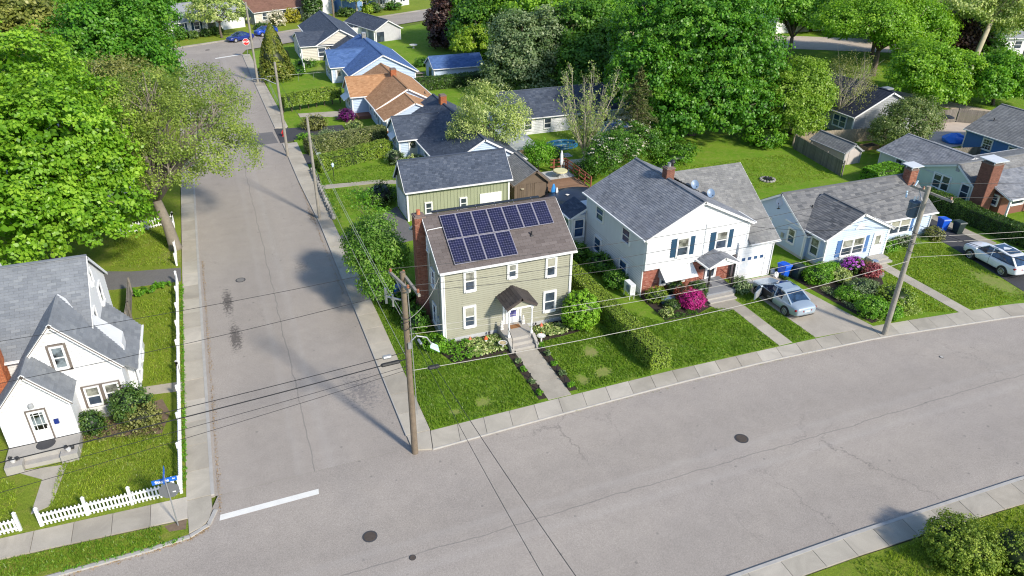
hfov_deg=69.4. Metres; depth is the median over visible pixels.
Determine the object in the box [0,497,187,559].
sidewalk
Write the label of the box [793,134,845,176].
board fence
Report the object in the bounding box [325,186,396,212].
grass
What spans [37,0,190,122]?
maple tree
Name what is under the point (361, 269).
overhead wire
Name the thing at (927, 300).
grass
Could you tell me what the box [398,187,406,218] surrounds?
garage door
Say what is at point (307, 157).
driveway
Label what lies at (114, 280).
driveway
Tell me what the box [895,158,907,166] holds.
window
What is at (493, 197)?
garage door
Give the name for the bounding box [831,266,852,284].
round bush
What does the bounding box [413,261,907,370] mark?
overhead wire
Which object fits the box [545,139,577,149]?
paddling pool
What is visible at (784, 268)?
wheelie bin
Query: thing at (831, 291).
flower bed
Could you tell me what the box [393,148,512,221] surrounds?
detached garage
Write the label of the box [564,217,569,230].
window
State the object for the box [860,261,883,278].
azalea bush
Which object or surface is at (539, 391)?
plant clump
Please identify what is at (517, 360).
plant clump
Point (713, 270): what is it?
door
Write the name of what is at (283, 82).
chain fence
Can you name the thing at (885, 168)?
clipped hedge
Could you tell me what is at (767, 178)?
fire pit
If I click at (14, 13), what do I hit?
leafy tree
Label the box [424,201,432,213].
window
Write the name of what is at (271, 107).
sidewalk
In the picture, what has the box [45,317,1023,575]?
road
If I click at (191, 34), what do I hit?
round bush
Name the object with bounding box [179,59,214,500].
sidewalk
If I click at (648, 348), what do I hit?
clipped hedge
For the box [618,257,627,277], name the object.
window
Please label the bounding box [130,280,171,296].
daylily bed
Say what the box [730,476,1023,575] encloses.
sidewalk
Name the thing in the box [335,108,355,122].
round bush
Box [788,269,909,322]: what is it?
soil bed
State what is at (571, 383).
plant clump
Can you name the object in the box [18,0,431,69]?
lawn
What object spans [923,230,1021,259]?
overhead wire
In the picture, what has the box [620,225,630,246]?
window
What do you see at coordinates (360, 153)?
clipped hedge
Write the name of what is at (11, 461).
porch planter
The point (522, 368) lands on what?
plant clump
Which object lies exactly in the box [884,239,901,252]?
round bush
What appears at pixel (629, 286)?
heat pump
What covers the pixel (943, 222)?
wheelie bin
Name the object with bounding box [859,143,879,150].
raised planter
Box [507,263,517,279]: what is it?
window
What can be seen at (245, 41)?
stop sign
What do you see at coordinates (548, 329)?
hosta bed
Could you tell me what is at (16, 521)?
picket fence
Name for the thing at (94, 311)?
window
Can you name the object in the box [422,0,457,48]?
copper tree
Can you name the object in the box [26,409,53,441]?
door
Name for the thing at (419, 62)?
round bush
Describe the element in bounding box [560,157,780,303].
brick fronted house
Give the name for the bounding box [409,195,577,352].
clapboard house
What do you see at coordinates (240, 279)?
manhole cover
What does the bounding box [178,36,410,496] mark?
side street
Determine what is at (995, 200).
window
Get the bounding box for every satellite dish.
[691,180,698,188]
[707,189,714,197]
[776,197,783,208]
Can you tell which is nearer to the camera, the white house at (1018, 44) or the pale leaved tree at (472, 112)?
the pale leaved tree at (472, 112)
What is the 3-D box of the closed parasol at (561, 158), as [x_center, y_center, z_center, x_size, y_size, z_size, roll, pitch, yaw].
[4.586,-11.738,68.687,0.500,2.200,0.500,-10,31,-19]
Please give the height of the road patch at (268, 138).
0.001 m
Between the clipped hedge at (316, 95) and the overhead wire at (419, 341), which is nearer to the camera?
the overhead wire at (419, 341)
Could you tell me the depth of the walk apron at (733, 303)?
48.53 m
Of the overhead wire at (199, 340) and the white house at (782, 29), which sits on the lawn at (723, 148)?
the white house at (782, 29)
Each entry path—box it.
[20,464,66,513]
[144,382,182,393]
[321,180,395,188]
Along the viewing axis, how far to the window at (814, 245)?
53.42 m
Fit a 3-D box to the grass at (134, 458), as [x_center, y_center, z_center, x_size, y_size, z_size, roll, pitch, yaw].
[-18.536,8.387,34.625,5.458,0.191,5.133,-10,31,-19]
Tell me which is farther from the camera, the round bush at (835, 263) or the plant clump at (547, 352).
the round bush at (835, 263)
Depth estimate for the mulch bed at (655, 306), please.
48.13 m
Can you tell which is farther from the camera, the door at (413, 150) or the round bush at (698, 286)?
the door at (413, 150)
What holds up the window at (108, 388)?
in the steep gabled cottage
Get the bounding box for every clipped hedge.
[280,85,341,112]
[302,124,387,155]
[313,138,392,172]
[414,69,510,90]
[571,260,672,371]
[769,265,788,280]
[858,161,904,179]
[925,186,1023,246]
[1019,233,1023,248]
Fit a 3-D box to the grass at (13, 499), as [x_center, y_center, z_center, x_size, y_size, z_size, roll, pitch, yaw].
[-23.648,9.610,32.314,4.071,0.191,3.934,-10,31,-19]
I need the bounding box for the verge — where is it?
[0,520,188,575]
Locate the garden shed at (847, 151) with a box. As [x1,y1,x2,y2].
[809,130,864,164]
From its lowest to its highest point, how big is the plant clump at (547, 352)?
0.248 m
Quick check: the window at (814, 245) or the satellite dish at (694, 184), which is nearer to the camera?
the satellite dish at (694, 184)
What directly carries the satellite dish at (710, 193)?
attached to the brick fronted house at (637, 199)
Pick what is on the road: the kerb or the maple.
the kerb
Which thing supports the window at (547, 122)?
in the long white house at (543, 106)
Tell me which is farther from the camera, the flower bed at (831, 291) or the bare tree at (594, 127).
the bare tree at (594, 127)
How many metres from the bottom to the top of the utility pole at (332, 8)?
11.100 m
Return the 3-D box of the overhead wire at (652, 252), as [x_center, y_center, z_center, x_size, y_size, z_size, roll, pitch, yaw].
[9.501,-2.618,35.967,30.142,0.927,0.020,-12,32,-22]
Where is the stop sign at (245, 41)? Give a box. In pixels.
[242,38,248,52]
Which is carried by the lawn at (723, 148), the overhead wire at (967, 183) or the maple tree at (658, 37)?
the maple tree at (658, 37)
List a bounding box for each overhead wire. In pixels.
[0,270,386,341]
[0,288,409,383]
[0,352,404,450]
[0,359,406,462]
[0,366,406,478]
[0,370,405,492]
[309,136,401,312]
[310,141,402,319]
[314,167,404,353]
[391,182,913,268]
[408,323,575,575]
[410,187,923,285]
[412,335,542,574]
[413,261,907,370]
[415,234,914,327]
[415,239,912,333]
[421,196,951,290]
[752,225,914,230]
[800,214,907,228]
[910,250,1023,257]
[921,226,1023,260]
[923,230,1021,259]
[924,231,1023,236]
[929,237,1023,242]
[930,183,1005,183]
[953,197,1023,197]
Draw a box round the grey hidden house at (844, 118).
[779,70,912,131]
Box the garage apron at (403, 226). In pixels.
[340,207,412,243]
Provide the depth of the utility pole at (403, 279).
32.84 m
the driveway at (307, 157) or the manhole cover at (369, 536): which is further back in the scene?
the driveway at (307, 157)
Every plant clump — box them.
[515,358,521,363]
[520,365,527,371]
[528,378,536,384]
[536,388,543,395]
[543,349,550,355]
[551,361,558,365]
[558,369,566,375]
[567,381,574,387]
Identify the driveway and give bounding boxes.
[104,268,180,289]
[274,125,344,142]
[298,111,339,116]
[303,154,315,163]
[750,274,871,337]
[929,219,1023,290]
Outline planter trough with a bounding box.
[660,294,679,304]
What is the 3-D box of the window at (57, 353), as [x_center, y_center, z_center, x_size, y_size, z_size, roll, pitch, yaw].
[-21.792,3.363,35.612,0.620,1.300,0.175,-10,31,-19]
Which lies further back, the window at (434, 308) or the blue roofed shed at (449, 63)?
the blue roofed shed at (449, 63)
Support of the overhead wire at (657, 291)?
attached to the utility pole at (403, 279)
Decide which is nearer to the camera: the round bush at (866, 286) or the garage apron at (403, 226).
the round bush at (866, 286)
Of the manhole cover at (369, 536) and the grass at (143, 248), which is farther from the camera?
the grass at (143, 248)
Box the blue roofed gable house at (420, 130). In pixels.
[386,93,527,159]
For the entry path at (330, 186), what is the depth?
66.89 m
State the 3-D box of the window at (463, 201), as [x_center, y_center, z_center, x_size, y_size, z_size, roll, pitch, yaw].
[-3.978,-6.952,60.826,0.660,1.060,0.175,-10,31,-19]
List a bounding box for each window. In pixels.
[48,345,69,370]
[83,385,103,407]
[88,266,94,287]
[92,305,98,316]
[97,279,105,305]
[102,381,119,403]
[137,362,142,381]
[139,347,143,362]
[193,21,200,30]
[261,12,266,20]
[317,47,325,56]
[326,63,330,75]
[392,136,396,147]
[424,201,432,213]
[426,236,429,252]
[430,266,435,288]
[432,300,436,325]
[459,197,467,208]
[463,270,476,292]
[463,304,476,328]
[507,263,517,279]
[524,119,532,130]
[542,289,556,313]
[543,117,551,128]
[545,256,557,278]
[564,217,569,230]
[573,218,584,238]
[593,234,601,253]
[595,205,604,223]
[601,111,608,122]
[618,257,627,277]
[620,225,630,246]
[659,278,685,285]
[675,236,690,257]
[714,229,729,250]
[786,226,796,245]
[807,236,820,257]
[831,112,847,129]
[838,235,865,257]
[888,219,911,235]
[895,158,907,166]
[930,171,951,192]
[957,182,970,200]
[981,137,993,151]
[991,193,999,206]
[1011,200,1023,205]
[1013,40,1023,48]
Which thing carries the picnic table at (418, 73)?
on the lawn at (723, 148)
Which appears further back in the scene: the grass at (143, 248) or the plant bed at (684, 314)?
the grass at (143, 248)
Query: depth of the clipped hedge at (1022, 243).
56.58 m
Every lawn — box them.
[0,59,185,537]
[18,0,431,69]
[249,24,1023,430]
[808,504,1023,575]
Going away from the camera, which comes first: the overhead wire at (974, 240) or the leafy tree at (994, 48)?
the overhead wire at (974, 240)
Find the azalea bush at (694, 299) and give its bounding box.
[676,287,707,309]
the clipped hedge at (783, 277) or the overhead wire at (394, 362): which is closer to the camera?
the overhead wire at (394, 362)
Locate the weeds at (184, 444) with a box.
[179,284,187,487]
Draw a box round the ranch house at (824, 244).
[760,161,938,264]
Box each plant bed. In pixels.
[315,169,341,217]
[440,338,479,361]
[661,309,697,320]
[777,261,810,272]
[884,235,928,253]
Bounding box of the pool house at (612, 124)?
[595,118,655,151]
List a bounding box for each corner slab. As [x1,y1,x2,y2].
[187,495,212,533]
[407,430,432,449]
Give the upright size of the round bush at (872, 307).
1.460 m
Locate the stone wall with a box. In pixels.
[310,167,335,219]
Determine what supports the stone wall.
on the lawn at (723, 148)
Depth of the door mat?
44.91 m
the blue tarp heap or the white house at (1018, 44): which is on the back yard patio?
the blue tarp heap
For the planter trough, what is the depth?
48.64 m
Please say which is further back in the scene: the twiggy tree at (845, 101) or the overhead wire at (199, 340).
the twiggy tree at (845, 101)
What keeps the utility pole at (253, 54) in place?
on the sidewalk at (271, 107)
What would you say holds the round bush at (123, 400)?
on the soil bed at (160, 404)
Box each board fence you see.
[124,277,133,318]
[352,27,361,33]
[562,159,584,170]
[792,127,886,145]
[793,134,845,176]
[916,108,989,124]
[954,147,981,154]
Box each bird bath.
[498,340,506,349]
[537,333,545,342]
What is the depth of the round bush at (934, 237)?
57.33 m
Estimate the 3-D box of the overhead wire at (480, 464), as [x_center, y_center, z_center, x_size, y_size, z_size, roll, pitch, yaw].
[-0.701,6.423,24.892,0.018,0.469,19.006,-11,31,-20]
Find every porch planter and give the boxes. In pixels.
[8,456,18,462]
[64,445,73,451]
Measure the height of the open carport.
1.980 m
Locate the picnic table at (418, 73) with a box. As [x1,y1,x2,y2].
[416,72,424,77]
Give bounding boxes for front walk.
[516,347,570,399]
[734,307,791,345]
[881,264,969,311]
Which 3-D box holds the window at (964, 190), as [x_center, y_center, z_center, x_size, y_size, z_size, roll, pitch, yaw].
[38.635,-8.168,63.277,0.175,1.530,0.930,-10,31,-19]
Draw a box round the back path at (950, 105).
[891,90,990,110]
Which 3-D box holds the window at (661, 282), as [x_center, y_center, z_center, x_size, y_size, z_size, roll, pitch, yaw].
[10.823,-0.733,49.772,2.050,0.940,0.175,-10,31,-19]
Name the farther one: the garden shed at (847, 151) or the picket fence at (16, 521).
the garden shed at (847, 151)
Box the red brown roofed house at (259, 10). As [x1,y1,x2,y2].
[235,0,319,24]
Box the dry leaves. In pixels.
[69,183,341,575]
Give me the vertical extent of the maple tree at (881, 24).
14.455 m
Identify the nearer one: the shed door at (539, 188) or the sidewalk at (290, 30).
the shed door at (539, 188)
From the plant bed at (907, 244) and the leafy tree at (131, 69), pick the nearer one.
the plant bed at (907, 244)
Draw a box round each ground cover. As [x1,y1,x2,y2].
[82,409,167,441]
[876,305,924,321]
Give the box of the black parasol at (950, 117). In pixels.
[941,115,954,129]
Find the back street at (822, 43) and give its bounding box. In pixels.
[633,32,1019,55]
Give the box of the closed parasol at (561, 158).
[560,151,562,164]
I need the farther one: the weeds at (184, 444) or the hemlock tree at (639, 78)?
the hemlock tree at (639, 78)
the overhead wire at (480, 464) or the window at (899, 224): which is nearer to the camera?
the overhead wire at (480, 464)
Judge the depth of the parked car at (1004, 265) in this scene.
52.84 m
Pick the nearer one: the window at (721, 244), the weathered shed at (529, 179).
the window at (721, 244)
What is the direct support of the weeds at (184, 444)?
on the lawn at (101, 257)
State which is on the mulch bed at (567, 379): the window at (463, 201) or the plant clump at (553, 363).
the plant clump at (553, 363)
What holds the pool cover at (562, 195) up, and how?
on the lawn at (723, 148)
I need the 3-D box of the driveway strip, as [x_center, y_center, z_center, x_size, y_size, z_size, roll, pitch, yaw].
[35.872,-4.993,60.130,1.044,0.105,7.528,-10,31,-18]
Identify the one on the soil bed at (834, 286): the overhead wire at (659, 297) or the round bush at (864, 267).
the round bush at (864, 267)
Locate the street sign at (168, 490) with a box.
[151,466,179,525]
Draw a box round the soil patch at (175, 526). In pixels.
[165,519,186,531]
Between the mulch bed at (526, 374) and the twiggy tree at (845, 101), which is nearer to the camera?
the mulch bed at (526, 374)
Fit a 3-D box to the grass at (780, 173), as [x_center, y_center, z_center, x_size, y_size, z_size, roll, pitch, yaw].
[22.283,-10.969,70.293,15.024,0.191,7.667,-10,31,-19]
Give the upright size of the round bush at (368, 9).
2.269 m
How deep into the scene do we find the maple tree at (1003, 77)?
89.19 m
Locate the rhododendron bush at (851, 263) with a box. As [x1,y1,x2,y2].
[838,255,865,274]
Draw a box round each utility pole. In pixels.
[245,2,259,82]
[245,62,288,156]
[306,117,320,218]
[331,0,334,16]
[384,268,439,454]
[881,180,953,334]
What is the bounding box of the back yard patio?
[915,122,970,146]
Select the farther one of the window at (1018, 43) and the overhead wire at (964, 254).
the window at (1018, 43)
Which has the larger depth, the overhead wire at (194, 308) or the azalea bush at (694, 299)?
the azalea bush at (694, 299)
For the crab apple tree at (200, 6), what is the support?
on the lawn at (414, 5)
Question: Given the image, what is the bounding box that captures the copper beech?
[926,1,1000,56]
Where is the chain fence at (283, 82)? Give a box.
[267,72,328,107]
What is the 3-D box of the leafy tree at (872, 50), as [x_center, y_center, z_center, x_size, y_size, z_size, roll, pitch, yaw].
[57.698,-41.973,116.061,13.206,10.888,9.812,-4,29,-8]
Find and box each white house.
[485,82,632,134]
[755,10,821,33]
[998,25,1023,53]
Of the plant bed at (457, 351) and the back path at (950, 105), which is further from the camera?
the back path at (950, 105)
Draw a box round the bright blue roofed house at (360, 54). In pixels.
[323,32,418,82]
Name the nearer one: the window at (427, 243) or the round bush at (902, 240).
the window at (427, 243)
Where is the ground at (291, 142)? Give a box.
[179,0,947,506]
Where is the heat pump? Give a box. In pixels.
[624,279,635,299]
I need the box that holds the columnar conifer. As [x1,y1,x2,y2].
[301,0,322,13]
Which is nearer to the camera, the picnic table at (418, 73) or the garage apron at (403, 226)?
the garage apron at (403, 226)
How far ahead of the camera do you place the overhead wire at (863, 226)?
46.58 m
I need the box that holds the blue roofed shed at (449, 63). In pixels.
[424,52,483,75]
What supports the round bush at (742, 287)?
on the lawn at (723, 148)
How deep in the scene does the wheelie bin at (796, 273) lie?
51.62 m
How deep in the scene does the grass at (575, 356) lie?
43.02 m
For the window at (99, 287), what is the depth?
41.40 m
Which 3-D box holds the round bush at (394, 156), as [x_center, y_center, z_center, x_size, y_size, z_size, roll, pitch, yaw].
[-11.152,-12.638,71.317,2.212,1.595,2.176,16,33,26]
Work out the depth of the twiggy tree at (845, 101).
80.44 m
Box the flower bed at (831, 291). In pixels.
[821,286,855,308]
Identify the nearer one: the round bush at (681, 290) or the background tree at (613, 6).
the round bush at (681, 290)
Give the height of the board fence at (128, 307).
1.400 m
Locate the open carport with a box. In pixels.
[490,123,538,163]
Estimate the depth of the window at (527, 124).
79.73 m
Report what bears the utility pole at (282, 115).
on the sidewalk at (377, 338)
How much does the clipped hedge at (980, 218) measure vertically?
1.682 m
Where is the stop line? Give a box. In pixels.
[220,489,318,519]
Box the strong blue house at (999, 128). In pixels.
[961,103,1023,153]
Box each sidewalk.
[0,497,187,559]
[174,8,428,48]
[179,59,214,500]
[242,54,287,128]
[283,142,429,436]
[430,303,1023,449]
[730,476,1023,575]
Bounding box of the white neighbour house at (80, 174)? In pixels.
[0,124,133,222]
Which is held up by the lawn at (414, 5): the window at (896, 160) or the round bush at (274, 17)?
the round bush at (274, 17)
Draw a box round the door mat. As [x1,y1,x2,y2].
[510,323,520,328]
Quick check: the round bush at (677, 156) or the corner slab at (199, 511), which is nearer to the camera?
the corner slab at (199, 511)
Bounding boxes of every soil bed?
[83,399,169,438]
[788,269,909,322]
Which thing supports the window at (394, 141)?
in the blue roofed gable house at (420, 130)
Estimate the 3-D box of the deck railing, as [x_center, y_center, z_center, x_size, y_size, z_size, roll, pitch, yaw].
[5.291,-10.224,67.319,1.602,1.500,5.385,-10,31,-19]
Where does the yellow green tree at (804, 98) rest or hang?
on the lawn at (723, 148)
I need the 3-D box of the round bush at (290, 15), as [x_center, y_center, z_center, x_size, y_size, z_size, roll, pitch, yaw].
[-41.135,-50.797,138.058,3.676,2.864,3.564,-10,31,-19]
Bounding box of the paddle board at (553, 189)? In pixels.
[551,184,557,192]
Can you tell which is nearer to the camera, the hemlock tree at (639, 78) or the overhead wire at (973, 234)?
the overhead wire at (973, 234)
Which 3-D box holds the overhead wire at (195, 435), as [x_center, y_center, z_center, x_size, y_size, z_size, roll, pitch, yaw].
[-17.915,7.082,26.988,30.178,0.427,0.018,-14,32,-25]
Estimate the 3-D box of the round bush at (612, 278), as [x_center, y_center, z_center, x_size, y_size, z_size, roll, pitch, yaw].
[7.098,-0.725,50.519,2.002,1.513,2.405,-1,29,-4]
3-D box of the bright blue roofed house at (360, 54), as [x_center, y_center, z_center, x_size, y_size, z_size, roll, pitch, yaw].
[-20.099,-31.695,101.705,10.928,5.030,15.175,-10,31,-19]
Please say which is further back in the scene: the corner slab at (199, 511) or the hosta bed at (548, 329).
the hosta bed at (548, 329)
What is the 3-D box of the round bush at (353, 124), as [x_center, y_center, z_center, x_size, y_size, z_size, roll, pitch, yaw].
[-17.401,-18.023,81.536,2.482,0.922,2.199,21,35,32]
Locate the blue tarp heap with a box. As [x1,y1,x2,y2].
[942,133,963,144]
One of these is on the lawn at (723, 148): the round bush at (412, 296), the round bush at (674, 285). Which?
the round bush at (412, 296)
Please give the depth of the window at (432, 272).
43.65 m
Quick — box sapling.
[340,185,396,225]
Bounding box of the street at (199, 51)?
[175,10,427,59]
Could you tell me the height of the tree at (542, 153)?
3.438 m
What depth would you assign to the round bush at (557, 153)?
72.27 m
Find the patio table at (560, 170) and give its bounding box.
[553,168,567,178]
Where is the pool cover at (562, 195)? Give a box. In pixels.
[545,187,589,205]
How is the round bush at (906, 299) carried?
on the soil bed at (834, 286)
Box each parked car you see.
[226,31,253,42]
[254,25,277,36]
[752,277,816,316]
[963,241,1023,276]
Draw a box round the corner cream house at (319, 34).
[292,10,357,60]
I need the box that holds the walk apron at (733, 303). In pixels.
[709,299,744,311]
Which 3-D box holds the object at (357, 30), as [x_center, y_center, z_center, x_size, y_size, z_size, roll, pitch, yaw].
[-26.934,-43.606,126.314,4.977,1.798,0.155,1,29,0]
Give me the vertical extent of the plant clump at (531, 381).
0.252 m
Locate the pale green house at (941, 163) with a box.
[876,133,1023,216]
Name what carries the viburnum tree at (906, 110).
on the lawn at (723, 148)
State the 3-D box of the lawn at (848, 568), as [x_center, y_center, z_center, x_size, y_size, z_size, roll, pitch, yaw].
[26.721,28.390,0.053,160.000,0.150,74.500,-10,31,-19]
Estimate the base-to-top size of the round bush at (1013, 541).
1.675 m
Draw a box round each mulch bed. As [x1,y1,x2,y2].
[439,334,506,364]
[505,349,545,399]
[530,319,580,341]
[538,347,576,390]
[639,286,710,319]
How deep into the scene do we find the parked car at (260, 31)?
126.70 m
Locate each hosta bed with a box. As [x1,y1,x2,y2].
[464,333,507,356]
[529,322,574,338]
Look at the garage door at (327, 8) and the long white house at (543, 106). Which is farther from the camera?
the garage door at (327, 8)
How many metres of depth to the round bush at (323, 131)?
77.53 m
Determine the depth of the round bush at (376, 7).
148.75 m
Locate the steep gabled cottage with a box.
[0,254,143,475]
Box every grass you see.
[0,478,16,527]
[43,431,177,520]
[111,228,174,266]
[134,288,176,384]
[322,163,395,183]
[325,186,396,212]
[358,268,537,428]
[543,326,650,391]
[630,307,778,367]
[676,154,833,188]
[740,292,814,341]
[884,270,954,311]
[886,242,1023,308]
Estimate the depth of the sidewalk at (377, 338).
47.01 m
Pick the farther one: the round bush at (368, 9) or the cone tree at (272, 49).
the round bush at (368, 9)
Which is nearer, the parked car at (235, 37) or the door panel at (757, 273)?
the door panel at (757, 273)
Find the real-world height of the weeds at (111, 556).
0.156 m
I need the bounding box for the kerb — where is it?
[47,509,217,575]
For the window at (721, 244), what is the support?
in the brick fronted house at (637, 199)
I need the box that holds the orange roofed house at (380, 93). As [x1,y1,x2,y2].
[340,63,431,138]
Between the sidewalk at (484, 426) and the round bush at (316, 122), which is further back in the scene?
the round bush at (316, 122)
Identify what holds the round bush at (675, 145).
on the lawn at (723, 148)
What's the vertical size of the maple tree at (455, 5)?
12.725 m
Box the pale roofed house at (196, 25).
[160,2,244,36]
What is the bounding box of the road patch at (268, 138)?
[234,132,277,147]
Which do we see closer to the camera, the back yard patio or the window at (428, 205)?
the window at (428, 205)
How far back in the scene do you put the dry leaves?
35.04 m
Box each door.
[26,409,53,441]
[322,3,331,13]
[336,69,341,81]
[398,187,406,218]
[409,141,416,154]
[481,192,500,205]
[507,309,517,323]
[534,182,545,198]
[705,267,715,278]
[846,150,857,164]
[870,233,882,254]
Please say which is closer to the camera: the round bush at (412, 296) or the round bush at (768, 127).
the round bush at (412, 296)
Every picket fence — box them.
[0,512,21,534]
[33,476,173,526]
[120,211,177,265]
[174,271,182,493]
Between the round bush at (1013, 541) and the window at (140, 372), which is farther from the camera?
the window at (140, 372)
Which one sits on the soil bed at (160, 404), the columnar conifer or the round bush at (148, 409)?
the round bush at (148, 409)
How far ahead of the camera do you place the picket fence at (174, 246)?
57.61 m
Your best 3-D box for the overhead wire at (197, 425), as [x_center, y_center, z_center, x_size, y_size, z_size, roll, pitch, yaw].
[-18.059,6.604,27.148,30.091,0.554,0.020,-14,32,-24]
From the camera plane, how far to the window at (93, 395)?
37.14 m
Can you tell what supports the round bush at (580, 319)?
on the mulch bed at (570, 331)
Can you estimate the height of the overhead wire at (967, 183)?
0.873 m
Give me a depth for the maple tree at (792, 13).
111.83 m
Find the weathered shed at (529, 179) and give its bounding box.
[507,152,551,201]
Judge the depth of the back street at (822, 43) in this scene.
126.14 m
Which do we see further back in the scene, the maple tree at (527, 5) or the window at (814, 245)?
the maple tree at (527, 5)
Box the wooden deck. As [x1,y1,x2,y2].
[542,171,588,191]
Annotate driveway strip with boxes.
[931,214,995,244]
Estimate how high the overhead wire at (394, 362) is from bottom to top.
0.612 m
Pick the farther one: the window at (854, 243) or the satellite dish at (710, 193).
the window at (854, 243)
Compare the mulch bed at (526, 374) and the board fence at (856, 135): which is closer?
the mulch bed at (526, 374)
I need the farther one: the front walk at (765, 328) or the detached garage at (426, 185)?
the detached garage at (426, 185)
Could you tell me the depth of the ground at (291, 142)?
118.81 m
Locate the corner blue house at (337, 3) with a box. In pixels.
[334,0,408,11]
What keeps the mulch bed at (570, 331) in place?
on the lawn at (723, 148)
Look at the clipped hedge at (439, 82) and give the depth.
97.07 m
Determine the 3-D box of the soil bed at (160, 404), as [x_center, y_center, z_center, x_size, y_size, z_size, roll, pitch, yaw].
[-19.592,6.866,37.520,4.200,0.001,3.000,-10,31,-19]
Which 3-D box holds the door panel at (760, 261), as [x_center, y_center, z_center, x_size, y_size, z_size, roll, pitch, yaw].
[16.593,-1.687,51.329,2.100,0.455,0.043,-10,31,-19]
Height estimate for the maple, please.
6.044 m
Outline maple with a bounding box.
[449,21,493,52]
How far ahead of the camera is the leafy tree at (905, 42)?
95.69 m
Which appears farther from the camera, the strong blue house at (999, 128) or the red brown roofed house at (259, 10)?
the red brown roofed house at (259, 10)
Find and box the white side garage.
[322,0,335,13]
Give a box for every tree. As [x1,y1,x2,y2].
[0,0,67,71]
[0,19,161,265]
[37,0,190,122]
[57,0,119,8]
[73,48,166,124]
[74,58,264,250]
[147,0,198,4]
[182,0,250,37]
[257,23,295,81]
[338,209,412,303]
[340,0,370,10]
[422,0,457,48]
[444,0,514,56]
[444,77,535,143]
[450,0,471,22]
[476,0,579,90]
[485,0,590,57]
[521,137,559,169]
[545,0,632,85]
[547,60,633,158]
[581,118,669,174]
[586,0,648,27]
[602,0,795,141]
[607,66,664,156]
[755,0,842,58]
[756,54,841,136]
[798,0,843,31]
[805,0,965,76]
[818,44,880,129]
[840,7,916,54]
[866,92,948,145]
[880,37,989,105]
[888,32,952,80]
[941,0,1023,68]
[970,45,1023,104]
[972,6,1021,63]
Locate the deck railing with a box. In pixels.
[550,158,591,186]
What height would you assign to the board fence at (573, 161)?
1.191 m
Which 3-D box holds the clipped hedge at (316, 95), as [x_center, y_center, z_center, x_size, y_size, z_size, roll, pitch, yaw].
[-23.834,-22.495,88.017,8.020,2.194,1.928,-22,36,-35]
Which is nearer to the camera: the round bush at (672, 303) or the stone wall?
the round bush at (672, 303)
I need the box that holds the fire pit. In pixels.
[759,176,775,182]
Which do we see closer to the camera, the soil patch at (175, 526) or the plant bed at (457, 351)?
the soil patch at (175, 526)
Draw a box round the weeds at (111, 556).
[61,536,183,571]
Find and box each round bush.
[78,408,109,437]
[105,380,156,425]
[122,401,162,433]
[171,26,187,39]
[186,30,199,38]
[198,27,211,36]
[210,26,224,35]
[253,21,266,29]
[265,9,286,26]
[283,7,300,22]
[285,65,306,76]
[293,58,318,67]
[295,132,312,140]
[300,113,330,131]
[301,11,312,20]
[315,127,340,135]
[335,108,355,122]
[337,6,355,17]
[344,119,362,128]
[357,3,373,13]
[365,179,396,206]
[368,2,381,12]
[381,0,402,10]
[383,149,406,164]
[388,289,416,312]
[399,300,430,334]
[407,153,423,158]
[414,56,425,66]
[421,331,447,352]
[535,145,564,163]
[560,288,601,331]
[569,159,605,181]
[573,240,589,263]
[583,250,614,274]
[600,265,628,290]
[644,285,668,304]
[649,158,675,168]
[652,137,702,159]
[653,148,695,165]
[658,306,673,317]
[662,298,680,311]
[667,280,683,294]
[672,285,692,300]
[689,280,707,297]
[728,275,752,294]
[736,125,788,149]
[744,115,788,134]
[802,263,835,285]
[812,261,837,272]
[826,260,840,271]
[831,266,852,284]
[833,284,862,302]
[845,276,879,296]
[853,293,888,319]
[857,259,869,276]
[873,283,920,310]
[882,301,905,320]
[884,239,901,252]
[894,234,916,247]
[913,507,1007,575]
[924,225,945,241]
[982,522,1023,575]
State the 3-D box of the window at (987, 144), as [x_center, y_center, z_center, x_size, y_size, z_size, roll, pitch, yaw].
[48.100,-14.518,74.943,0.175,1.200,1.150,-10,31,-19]
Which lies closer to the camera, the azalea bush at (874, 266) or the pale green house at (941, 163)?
the azalea bush at (874, 266)
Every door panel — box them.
[738,264,762,274]
[738,270,761,278]
[739,258,763,268]
[740,253,764,261]
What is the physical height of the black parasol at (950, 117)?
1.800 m
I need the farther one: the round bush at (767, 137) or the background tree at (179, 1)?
the background tree at (179, 1)
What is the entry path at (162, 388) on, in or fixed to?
on the lawn at (101, 257)
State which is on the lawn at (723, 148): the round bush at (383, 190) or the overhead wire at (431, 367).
the round bush at (383, 190)
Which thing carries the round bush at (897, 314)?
on the soil bed at (834, 286)
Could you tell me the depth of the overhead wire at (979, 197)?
40.48 m
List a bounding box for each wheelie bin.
[777,261,792,276]
[789,262,805,278]
[937,216,951,230]
[950,219,967,233]
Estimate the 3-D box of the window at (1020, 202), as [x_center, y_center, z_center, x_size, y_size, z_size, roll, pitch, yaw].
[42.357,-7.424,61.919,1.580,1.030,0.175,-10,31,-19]
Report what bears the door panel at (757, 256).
in the brick fronted house at (637, 199)
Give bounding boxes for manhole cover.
[235,278,245,281]
[362,531,377,541]
[409,555,415,560]
[735,434,748,442]
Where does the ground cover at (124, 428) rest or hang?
on the soil bed at (160, 404)
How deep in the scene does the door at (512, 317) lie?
45.10 m
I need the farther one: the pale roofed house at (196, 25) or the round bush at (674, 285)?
the pale roofed house at (196, 25)
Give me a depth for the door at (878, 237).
54.20 m

